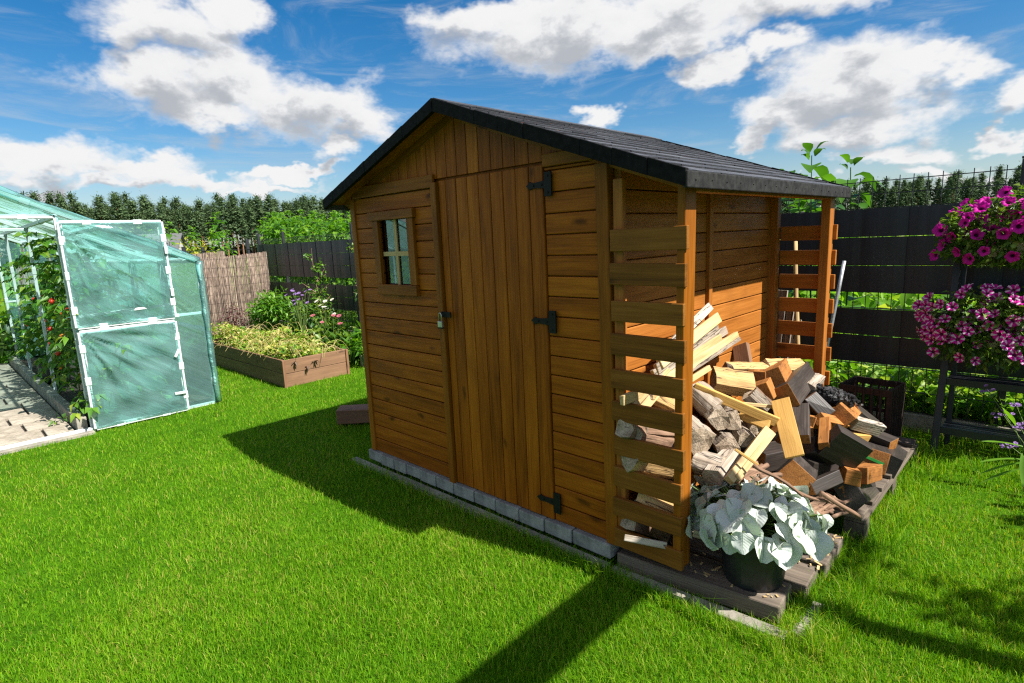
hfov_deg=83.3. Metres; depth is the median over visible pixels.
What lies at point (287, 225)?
tall weed
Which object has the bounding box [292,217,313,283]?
tall weed
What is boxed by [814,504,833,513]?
stick
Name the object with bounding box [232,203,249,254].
pine tree
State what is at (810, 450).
timber offcut
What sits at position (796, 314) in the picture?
wooden pole
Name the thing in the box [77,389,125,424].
basil plant
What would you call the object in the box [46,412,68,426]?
pulled weed
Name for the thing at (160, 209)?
pine tree
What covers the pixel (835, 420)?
timber offcut
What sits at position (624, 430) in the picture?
firewood log
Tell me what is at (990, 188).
pine tree
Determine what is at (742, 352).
timber offcut
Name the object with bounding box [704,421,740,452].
firewood log
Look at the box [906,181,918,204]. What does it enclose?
pine tree
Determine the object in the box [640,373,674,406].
wooden lath
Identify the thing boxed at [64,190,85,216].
pine tree
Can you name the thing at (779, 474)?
stick
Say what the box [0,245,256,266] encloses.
forest undergrowth
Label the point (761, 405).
wooden lath
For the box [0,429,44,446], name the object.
paving slab
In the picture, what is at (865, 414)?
timber offcut
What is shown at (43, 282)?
tomato plant
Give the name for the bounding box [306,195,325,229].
pine tree
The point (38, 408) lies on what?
paving slab
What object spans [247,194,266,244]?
pine tree
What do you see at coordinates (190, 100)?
sky
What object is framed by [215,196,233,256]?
pine tree
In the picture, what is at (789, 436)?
wooden plank
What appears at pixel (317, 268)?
flowering plant
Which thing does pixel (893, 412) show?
crate
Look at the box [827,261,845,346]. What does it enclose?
metal pipe
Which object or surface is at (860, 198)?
pine tree
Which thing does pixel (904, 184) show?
pine tree
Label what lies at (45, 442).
edging kerb
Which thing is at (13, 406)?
paving slab
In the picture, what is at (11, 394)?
paving slab
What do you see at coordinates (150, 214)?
pine tree
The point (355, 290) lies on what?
fruit tree
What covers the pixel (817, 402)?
timber offcut
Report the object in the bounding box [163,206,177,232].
pine tree
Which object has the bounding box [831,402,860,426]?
timber offcut
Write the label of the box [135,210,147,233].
pine tree
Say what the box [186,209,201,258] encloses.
pine tree
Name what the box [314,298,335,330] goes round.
coneflower
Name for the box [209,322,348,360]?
strawberry plants
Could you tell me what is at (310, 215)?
tall weed
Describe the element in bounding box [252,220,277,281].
tall weed
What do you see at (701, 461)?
firewood log
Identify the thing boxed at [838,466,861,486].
timber offcut
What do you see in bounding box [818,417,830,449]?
timber offcut
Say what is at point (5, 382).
paving slab
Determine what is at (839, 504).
branch
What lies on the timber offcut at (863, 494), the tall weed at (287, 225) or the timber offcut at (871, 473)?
the timber offcut at (871, 473)
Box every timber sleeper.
[617,548,791,623]
[656,531,817,599]
[699,504,843,577]
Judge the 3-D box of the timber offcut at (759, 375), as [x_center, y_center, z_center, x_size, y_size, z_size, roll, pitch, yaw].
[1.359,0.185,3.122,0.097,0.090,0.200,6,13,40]
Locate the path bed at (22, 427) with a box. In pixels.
[3,365,74,436]
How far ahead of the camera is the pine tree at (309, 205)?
150.75 m
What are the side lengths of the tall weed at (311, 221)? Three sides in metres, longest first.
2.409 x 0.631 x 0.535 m
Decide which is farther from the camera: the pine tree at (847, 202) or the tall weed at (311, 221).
the pine tree at (847, 202)
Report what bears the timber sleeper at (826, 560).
on the lawn at (834, 528)
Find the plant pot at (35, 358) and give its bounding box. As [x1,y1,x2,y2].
[33,354,70,383]
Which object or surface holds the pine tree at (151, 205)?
on the field
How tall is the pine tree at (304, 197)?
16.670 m
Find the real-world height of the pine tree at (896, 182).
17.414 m
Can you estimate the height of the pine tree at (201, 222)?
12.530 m
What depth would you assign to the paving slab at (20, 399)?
6.26 m
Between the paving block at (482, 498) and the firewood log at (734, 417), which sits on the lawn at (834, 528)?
the paving block at (482, 498)
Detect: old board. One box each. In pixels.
[776,290,787,357]
[781,311,793,358]
[788,319,801,358]
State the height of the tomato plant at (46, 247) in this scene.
1.719 m
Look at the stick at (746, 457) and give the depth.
2.39 m
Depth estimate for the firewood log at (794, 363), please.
3.27 m
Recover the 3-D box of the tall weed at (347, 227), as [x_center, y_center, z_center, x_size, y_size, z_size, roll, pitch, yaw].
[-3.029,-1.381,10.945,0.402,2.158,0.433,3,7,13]
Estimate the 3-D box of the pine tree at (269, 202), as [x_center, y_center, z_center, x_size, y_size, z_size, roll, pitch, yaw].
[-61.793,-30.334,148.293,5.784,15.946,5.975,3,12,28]
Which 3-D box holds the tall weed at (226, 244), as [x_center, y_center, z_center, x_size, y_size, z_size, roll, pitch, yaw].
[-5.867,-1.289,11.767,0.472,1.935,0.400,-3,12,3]
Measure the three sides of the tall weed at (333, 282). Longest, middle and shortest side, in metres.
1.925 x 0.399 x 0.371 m
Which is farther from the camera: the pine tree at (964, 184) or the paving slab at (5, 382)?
the pine tree at (964, 184)
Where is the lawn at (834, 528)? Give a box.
[0,328,1023,682]
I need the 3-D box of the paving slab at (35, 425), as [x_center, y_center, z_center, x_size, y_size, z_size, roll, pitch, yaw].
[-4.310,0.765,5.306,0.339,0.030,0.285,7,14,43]
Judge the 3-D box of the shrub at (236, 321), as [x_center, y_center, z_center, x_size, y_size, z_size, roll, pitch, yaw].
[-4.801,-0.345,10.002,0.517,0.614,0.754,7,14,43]
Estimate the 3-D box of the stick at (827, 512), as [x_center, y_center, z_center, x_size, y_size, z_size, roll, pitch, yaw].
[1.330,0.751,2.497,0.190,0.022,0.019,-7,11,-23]
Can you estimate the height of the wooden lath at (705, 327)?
0.168 m
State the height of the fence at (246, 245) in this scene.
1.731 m
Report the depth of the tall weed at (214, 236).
11.92 m
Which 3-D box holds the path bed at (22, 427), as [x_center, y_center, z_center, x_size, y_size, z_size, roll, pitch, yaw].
[-5.808,0.632,6.496,5.040,0.001,0.750,7,14,43]
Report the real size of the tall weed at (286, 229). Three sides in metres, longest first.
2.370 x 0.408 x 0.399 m
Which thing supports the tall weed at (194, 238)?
on the field
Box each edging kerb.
[0,430,94,455]
[351,457,608,570]
[609,565,786,642]
[791,601,826,637]
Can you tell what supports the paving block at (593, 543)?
on the lawn at (834, 528)
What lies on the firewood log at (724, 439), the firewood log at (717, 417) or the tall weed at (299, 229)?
the firewood log at (717, 417)
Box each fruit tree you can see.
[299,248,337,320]
[346,243,357,301]
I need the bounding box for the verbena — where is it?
[979,384,1023,491]
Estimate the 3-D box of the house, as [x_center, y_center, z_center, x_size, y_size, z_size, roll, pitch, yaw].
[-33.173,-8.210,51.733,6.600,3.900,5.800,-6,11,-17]
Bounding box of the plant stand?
[930,257,1023,452]
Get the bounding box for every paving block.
[369,448,384,462]
[381,453,397,468]
[394,458,409,473]
[407,463,422,478]
[420,468,439,486]
[436,474,453,493]
[454,482,477,501]
[474,490,498,510]
[496,498,523,520]
[519,508,547,530]
[545,517,575,542]
[573,528,621,558]
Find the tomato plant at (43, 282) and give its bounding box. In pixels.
[9,247,102,393]
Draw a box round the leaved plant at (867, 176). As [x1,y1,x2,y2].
[812,154,886,369]
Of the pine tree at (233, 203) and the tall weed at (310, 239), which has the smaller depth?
the tall weed at (310, 239)
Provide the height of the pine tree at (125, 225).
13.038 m
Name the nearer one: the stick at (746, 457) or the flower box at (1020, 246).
the stick at (746, 457)
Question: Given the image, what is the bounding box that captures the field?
[0,235,989,369]
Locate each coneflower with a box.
[310,314,342,334]
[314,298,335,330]
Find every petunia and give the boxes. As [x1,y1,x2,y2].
[912,283,1023,375]
[929,183,1023,270]
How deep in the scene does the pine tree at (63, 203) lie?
127.85 m
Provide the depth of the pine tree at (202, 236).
167.78 m
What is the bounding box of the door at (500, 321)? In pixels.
[438,165,560,518]
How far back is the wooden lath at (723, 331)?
2.96 m
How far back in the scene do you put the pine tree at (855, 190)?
230.22 m
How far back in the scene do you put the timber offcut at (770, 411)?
3.31 m
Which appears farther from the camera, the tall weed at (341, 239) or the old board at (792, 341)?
the tall weed at (341, 239)
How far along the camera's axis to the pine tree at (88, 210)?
139.38 m
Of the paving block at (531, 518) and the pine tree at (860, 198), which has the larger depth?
the pine tree at (860, 198)
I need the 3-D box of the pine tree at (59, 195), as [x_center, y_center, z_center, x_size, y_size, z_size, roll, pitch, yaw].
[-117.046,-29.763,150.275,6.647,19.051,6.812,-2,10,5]
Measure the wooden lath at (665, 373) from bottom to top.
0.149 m
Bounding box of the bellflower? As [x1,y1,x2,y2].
[284,288,310,337]
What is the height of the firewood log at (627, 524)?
0.241 m
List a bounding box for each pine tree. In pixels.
[0,237,19,261]
[1,243,24,257]
[14,191,27,197]
[25,190,42,204]
[26,192,46,259]
[41,190,56,208]
[52,190,66,209]
[53,193,73,213]
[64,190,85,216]
[69,203,79,215]
[71,201,92,220]
[83,203,94,218]
[89,194,116,228]
[91,191,108,209]
[101,205,112,228]
[103,203,117,229]
[106,191,124,228]
[106,192,133,234]
[111,197,133,231]
[120,191,136,209]
[122,208,135,233]
[123,198,150,234]
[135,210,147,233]
[136,190,157,233]
[143,204,157,233]
[146,198,158,229]
[152,201,168,226]
[152,205,170,232]
[157,196,170,212]
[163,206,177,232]
[168,199,180,230]
[170,195,185,230]
[172,209,192,245]
[180,205,192,249]
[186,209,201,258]
[191,198,209,257]
[192,210,208,245]
[193,206,209,253]
[202,205,216,251]
[209,202,222,247]
[209,206,224,249]
[212,192,224,246]
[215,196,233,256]
[222,221,239,253]
[223,198,235,253]
[225,194,245,254]
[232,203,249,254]
[236,198,247,211]
[238,207,251,249]
[242,201,256,253]
[244,197,257,243]
[245,207,262,252]
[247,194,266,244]
[259,193,278,228]
[271,197,280,212]
[279,199,289,242]
[285,201,298,242]
[289,196,305,227]
[298,201,308,221]
[299,194,309,211]
[304,198,318,224]
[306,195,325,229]
[317,200,328,226]
[342,210,350,232]
[781,201,786,212]
[835,197,839,209]
[840,185,855,209]
[849,182,858,204]
[854,188,865,209]
[862,182,875,207]
[870,179,886,207]
[874,178,891,206]
[887,185,897,207]
[890,180,901,206]
[894,179,912,206]
[900,186,913,206]
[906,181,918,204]
[912,174,927,205]
[918,187,930,205]
[921,177,933,204]
[927,177,944,203]
[933,186,944,203]
[941,177,958,204]
[942,171,964,203]
[943,175,951,204]
[956,169,964,197]
[958,176,971,202]
[960,178,976,201]
[967,176,980,200]
[974,172,988,197]
[975,181,988,199]
[984,181,993,196]
[990,164,1008,201]
[990,178,1003,201]
[1006,177,1013,189]
[1011,161,1021,181]
[1011,170,1020,195]
[1013,182,1019,197]
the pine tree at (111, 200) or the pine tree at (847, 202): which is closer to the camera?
the pine tree at (111, 200)
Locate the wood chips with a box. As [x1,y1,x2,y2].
[670,534,842,597]
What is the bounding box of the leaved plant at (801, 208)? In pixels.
[782,199,813,297]
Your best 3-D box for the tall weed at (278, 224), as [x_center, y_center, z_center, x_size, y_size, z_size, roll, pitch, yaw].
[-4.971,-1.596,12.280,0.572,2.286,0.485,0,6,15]
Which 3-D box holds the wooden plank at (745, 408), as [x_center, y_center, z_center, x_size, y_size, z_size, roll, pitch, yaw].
[1.061,0.298,2.736,0.393,0.172,0.030,4,12,31]
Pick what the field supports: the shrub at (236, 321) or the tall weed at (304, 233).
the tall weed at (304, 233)
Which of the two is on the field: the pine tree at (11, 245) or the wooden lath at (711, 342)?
the pine tree at (11, 245)
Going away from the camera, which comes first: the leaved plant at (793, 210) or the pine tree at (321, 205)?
the leaved plant at (793, 210)
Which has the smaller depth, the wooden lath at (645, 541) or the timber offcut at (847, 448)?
the wooden lath at (645, 541)
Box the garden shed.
[323,98,850,570]
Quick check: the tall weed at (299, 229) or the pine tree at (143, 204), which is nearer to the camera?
the tall weed at (299, 229)
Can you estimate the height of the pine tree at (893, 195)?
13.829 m
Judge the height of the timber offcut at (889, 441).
0.121 m
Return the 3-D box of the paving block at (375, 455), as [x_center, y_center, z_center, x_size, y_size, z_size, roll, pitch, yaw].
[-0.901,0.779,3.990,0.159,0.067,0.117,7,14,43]
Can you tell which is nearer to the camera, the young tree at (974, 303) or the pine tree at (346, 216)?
the young tree at (974, 303)
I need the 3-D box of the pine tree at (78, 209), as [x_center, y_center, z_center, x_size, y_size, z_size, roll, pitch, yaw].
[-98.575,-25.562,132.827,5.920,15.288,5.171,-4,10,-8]
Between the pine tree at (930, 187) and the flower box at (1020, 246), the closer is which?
the flower box at (1020, 246)
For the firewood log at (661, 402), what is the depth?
2.62 m
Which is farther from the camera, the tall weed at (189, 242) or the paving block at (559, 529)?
the tall weed at (189, 242)
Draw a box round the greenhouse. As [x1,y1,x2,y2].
[0,186,221,449]
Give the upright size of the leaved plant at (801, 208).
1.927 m
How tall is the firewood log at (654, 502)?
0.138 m
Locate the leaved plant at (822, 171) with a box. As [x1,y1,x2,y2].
[781,141,842,305]
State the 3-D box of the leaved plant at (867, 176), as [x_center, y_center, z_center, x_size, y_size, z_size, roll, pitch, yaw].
[2.786,-0.486,4.768,0.554,2.051,0.472,-4,10,-9]
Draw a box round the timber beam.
[336,404,369,424]
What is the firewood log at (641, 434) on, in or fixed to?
on the firewood log
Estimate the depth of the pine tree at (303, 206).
156.44 m
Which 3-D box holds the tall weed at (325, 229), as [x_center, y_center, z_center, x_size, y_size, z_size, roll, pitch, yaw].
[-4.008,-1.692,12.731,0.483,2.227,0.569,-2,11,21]
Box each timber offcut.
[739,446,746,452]
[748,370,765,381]
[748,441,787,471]
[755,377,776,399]
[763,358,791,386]
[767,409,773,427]
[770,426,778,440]
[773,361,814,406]
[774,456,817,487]
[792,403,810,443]
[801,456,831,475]
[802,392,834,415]
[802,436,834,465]
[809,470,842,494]
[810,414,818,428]
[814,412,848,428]
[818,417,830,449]
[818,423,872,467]
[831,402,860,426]
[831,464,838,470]
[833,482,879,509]
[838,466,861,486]
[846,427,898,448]
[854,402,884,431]
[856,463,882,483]
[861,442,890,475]
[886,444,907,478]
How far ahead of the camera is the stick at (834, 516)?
2.51 m
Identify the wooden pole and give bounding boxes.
[793,241,799,343]
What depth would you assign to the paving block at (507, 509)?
3.07 m
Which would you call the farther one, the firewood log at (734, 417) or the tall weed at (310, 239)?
the tall weed at (310, 239)
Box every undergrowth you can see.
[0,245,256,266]
[235,265,1023,447]
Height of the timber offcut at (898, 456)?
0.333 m
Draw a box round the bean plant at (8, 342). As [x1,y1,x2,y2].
[0,293,54,362]
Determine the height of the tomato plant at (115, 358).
1.556 m
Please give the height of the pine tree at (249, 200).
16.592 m
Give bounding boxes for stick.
[735,463,763,483]
[735,484,741,489]
[739,463,769,483]
[742,472,761,482]
[757,472,782,479]
[813,502,825,509]
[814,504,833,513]
[815,508,833,513]
[818,503,831,511]
[827,498,852,509]
[831,512,847,518]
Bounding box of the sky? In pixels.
[0,0,1023,260]
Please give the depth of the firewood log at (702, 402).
2.78 m
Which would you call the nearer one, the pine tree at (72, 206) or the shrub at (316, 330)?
the shrub at (316, 330)
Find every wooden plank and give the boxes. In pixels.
[694,383,779,426]
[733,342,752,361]
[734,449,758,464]
[739,412,770,428]
[771,397,803,458]
[851,431,870,441]
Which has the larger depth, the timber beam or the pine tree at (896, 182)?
the pine tree at (896, 182)
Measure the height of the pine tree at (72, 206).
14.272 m
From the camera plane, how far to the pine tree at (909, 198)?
192.36 m
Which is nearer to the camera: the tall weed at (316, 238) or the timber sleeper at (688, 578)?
the timber sleeper at (688, 578)
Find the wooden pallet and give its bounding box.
[810,436,917,542]
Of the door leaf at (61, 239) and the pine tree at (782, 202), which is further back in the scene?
the pine tree at (782, 202)
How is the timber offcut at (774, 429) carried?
on the timber offcut at (798, 471)
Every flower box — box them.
[951,322,1022,349]
[960,232,1023,256]
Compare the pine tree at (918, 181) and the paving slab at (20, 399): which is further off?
the pine tree at (918, 181)
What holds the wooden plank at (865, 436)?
on the timber offcut at (879, 454)
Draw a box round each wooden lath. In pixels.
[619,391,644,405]
[624,534,666,548]
[632,368,670,404]
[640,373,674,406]
[650,326,727,374]
[653,325,718,373]
[656,312,721,368]
[666,334,721,376]
[668,331,738,375]
[670,302,713,338]
[692,529,700,538]
[693,337,740,371]
[693,365,711,381]
[724,426,770,484]
[735,430,775,482]
[744,402,771,408]
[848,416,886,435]
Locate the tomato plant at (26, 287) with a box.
[8,252,89,366]
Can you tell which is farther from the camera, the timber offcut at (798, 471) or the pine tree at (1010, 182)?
the pine tree at (1010, 182)
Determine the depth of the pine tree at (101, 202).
149.35 m
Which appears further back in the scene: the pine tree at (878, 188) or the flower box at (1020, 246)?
the pine tree at (878, 188)
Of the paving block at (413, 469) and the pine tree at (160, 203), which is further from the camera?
the pine tree at (160, 203)
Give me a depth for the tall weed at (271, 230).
14.27 m
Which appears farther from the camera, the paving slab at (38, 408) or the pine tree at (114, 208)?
the pine tree at (114, 208)
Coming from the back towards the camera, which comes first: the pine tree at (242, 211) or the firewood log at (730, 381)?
the pine tree at (242, 211)
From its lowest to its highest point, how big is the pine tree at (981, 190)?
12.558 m
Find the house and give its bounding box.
[131,227,191,253]
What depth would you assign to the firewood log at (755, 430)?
2.85 m
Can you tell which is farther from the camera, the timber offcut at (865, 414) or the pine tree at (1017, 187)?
the pine tree at (1017, 187)
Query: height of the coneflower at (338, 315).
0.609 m
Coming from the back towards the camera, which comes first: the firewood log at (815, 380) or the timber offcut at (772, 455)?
the firewood log at (815, 380)
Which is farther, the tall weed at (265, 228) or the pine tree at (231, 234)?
the pine tree at (231, 234)
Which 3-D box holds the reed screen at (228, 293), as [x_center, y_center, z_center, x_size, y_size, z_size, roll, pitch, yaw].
[-5.770,-0.760,10.033,0.091,1.456,3.158,7,14,43]
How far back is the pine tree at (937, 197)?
197.87 m
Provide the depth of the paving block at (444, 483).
3.43 m
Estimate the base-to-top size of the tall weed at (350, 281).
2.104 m
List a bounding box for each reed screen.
[16,251,228,354]
[72,252,274,347]
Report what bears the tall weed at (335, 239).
on the field
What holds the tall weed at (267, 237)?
on the field
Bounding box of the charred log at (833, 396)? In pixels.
[812,383,862,407]
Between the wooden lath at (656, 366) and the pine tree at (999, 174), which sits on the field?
the pine tree at (999, 174)
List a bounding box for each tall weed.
[5,250,18,288]
[10,238,28,280]
[146,229,159,244]
[158,221,178,247]
[184,225,198,251]
[188,227,200,251]
[204,212,226,253]
[206,232,219,254]
[207,225,220,252]
[213,230,234,296]
[223,230,242,308]
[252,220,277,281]
[258,223,277,281]
[259,220,270,239]
[260,223,277,281]
[265,218,280,279]
[267,212,292,292]
[269,213,281,242]
[275,217,292,242]
[279,210,301,279]
[279,212,291,281]
[291,209,316,294]
[292,216,306,283]
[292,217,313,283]
[294,221,316,283]
[301,214,324,309]
[301,220,315,282]
[305,210,320,282]
[309,212,323,280]
[309,225,326,283]
[311,219,330,283]
[314,213,339,284]
[318,215,328,284]
[319,218,345,284]
[320,225,344,317]
[324,212,354,312]
[327,221,347,315]
[328,210,347,320]
[329,213,349,320]
[336,218,351,283]
[343,211,355,316]
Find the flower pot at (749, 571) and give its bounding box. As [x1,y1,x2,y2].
[721,520,785,592]
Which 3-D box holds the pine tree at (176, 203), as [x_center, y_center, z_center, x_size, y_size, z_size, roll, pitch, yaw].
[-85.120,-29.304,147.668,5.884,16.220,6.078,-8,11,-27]
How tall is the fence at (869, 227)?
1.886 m
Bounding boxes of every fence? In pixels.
[0,239,255,350]
[256,156,1023,445]
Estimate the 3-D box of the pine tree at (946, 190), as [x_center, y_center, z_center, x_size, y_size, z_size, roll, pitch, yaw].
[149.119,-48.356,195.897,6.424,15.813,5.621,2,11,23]
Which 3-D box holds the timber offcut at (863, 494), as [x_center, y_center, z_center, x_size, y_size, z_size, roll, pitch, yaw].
[2.018,0.778,3.266,0.178,0.504,1.308,6,13,39]
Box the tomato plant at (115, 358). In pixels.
[75,251,171,411]
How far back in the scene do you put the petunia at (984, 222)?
3.42 m
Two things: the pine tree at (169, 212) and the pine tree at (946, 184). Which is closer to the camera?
the pine tree at (169, 212)
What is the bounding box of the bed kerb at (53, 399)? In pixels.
[8,356,87,429]
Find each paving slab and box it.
[0,365,11,369]
[0,368,14,373]
[0,372,17,377]
[0,375,21,380]
[0,378,24,385]
[0,384,31,392]
[0,388,36,400]
[0,403,21,411]
[0,408,27,420]
[0,419,8,427]
[0,424,24,436]
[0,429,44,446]
[4,393,41,404]
[6,381,26,387]
[8,410,59,425]
[21,398,46,408]
[22,416,66,430]
[25,403,53,413]
[42,423,73,435]
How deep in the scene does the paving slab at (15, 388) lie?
6.78 m
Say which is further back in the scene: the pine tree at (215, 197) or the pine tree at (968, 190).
the pine tree at (968, 190)
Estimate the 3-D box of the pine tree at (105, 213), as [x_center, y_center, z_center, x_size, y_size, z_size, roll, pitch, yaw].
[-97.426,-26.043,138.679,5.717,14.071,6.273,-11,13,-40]
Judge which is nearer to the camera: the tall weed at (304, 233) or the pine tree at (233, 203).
the tall weed at (304, 233)
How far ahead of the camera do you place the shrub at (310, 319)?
9.26 m
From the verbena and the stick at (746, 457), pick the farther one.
the verbena
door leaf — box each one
[56,220,176,329]
[77,320,189,429]
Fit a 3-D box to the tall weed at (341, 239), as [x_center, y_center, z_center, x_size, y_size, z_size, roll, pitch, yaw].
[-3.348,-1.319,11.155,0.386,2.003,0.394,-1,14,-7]
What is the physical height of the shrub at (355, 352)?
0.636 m
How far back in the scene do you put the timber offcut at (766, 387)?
2.92 m
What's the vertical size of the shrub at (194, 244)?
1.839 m
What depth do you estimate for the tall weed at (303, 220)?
12.34 m
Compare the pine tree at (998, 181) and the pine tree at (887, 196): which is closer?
the pine tree at (998, 181)
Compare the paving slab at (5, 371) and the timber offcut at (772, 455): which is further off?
the paving slab at (5, 371)
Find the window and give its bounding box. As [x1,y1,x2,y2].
[367,208,420,295]
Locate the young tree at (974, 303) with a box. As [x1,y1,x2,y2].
[965,265,1020,315]
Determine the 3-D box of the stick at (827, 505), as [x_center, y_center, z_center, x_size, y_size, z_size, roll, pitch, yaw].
[1.384,0.732,2.537,0.190,0.036,0.021,-9,12,-33]
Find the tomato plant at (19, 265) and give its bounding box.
[0,253,47,363]
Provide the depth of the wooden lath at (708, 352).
2.93 m
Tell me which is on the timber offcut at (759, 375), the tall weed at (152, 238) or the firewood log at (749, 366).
the firewood log at (749, 366)
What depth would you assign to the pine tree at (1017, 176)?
186.51 m
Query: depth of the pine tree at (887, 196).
198.30 m
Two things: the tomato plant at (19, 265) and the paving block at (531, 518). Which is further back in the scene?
the tomato plant at (19, 265)
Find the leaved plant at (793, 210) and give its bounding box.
[781,169,801,297]
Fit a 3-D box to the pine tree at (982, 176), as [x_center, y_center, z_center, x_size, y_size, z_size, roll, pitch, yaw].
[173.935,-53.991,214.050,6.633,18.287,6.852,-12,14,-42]
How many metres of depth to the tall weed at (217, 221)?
14.38 m
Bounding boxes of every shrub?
[176,237,219,282]
[215,303,255,335]
[244,285,318,337]
[290,295,340,338]
[301,318,361,355]
[337,320,363,364]
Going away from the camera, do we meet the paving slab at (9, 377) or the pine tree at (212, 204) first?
the paving slab at (9, 377)
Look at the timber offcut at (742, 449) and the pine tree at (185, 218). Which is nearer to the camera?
the timber offcut at (742, 449)
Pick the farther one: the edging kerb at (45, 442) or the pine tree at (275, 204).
the pine tree at (275, 204)
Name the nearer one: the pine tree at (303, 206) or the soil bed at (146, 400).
the soil bed at (146, 400)
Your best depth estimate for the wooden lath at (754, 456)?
2.48 m
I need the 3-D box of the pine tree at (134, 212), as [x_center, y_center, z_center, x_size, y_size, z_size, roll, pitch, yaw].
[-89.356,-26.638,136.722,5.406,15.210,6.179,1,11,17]
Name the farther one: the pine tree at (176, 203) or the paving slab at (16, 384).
the pine tree at (176, 203)
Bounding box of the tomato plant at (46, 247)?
[12,231,118,395]
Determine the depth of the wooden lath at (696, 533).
2.38 m
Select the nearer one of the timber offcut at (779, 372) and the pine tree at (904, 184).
the timber offcut at (779, 372)
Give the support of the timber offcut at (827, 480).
on the timber offcut at (798, 471)
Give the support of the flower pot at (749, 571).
on the timber sleeper at (688, 578)
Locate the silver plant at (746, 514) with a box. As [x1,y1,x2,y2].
[685,474,833,570]
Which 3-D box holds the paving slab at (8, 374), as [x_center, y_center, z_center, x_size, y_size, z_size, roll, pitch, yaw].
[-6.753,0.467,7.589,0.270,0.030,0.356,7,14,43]
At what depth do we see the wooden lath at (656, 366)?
2.86 m
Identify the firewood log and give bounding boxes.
[615,419,638,438]
[620,519,670,541]
[621,456,673,479]
[635,425,673,446]
[635,493,673,512]
[642,426,674,436]
[645,394,674,410]
[691,415,715,455]
[691,451,725,475]
[692,381,726,417]
[702,449,740,486]
[703,405,730,430]
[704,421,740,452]
[710,366,755,396]
[722,362,768,371]
[725,406,740,429]
[730,413,755,446]
[742,387,771,411]
[744,421,760,434]
[762,358,804,370]
[806,373,825,396]
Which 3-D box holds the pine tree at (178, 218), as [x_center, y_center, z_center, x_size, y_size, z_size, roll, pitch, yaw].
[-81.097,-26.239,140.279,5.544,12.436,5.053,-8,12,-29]
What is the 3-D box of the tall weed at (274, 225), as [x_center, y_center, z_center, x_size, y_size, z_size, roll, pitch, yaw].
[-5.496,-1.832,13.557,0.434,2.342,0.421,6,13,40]
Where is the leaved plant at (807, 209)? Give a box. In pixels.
[790,201,845,297]
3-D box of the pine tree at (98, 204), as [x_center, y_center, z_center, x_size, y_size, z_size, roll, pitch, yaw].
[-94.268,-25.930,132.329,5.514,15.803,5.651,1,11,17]
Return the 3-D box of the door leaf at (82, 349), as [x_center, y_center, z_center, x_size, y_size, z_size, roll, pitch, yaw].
[-3.414,0.288,5.237,0.064,0.895,0.777,7,14,43]
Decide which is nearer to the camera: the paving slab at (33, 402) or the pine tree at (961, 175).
the paving slab at (33, 402)
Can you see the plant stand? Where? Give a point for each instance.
(949, 427)
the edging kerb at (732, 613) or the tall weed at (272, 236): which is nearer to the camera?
the edging kerb at (732, 613)
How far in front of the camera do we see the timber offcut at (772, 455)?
2.72 m
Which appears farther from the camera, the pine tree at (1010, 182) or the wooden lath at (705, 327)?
the pine tree at (1010, 182)
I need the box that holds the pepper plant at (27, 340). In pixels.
[16,311,74,357]
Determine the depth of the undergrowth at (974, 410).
4.27 m
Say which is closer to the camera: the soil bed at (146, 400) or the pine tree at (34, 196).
the soil bed at (146, 400)
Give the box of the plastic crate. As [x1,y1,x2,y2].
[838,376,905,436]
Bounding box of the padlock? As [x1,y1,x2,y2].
[438,312,443,328]
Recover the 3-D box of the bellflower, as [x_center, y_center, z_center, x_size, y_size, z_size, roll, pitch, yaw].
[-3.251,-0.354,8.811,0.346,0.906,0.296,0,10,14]
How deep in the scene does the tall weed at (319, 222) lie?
11.11 m
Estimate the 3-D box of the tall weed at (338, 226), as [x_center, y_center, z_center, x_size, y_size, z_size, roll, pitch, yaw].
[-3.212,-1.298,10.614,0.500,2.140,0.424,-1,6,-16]
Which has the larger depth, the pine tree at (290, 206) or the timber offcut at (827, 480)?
the pine tree at (290, 206)
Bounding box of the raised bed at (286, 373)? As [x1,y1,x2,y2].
[210,336,349,387]
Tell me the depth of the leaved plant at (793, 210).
5.18 m
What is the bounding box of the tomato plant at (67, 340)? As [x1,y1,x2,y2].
[36,239,143,422]
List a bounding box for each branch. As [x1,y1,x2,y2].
[752,464,803,496]
[800,491,832,503]
[819,491,861,518]
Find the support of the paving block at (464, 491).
on the lawn at (834, 528)
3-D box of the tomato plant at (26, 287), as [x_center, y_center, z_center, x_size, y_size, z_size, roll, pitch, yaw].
[-5.683,-0.334,7.056,0.809,1.581,0.725,7,14,43]
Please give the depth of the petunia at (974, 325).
3.43 m
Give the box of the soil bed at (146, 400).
[20,350,211,423]
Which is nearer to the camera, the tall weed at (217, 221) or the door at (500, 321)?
the door at (500, 321)
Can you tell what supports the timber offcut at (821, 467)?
on the timber offcut at (798, 471)
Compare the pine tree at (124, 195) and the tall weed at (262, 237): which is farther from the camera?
the pine tree at (124, 195)

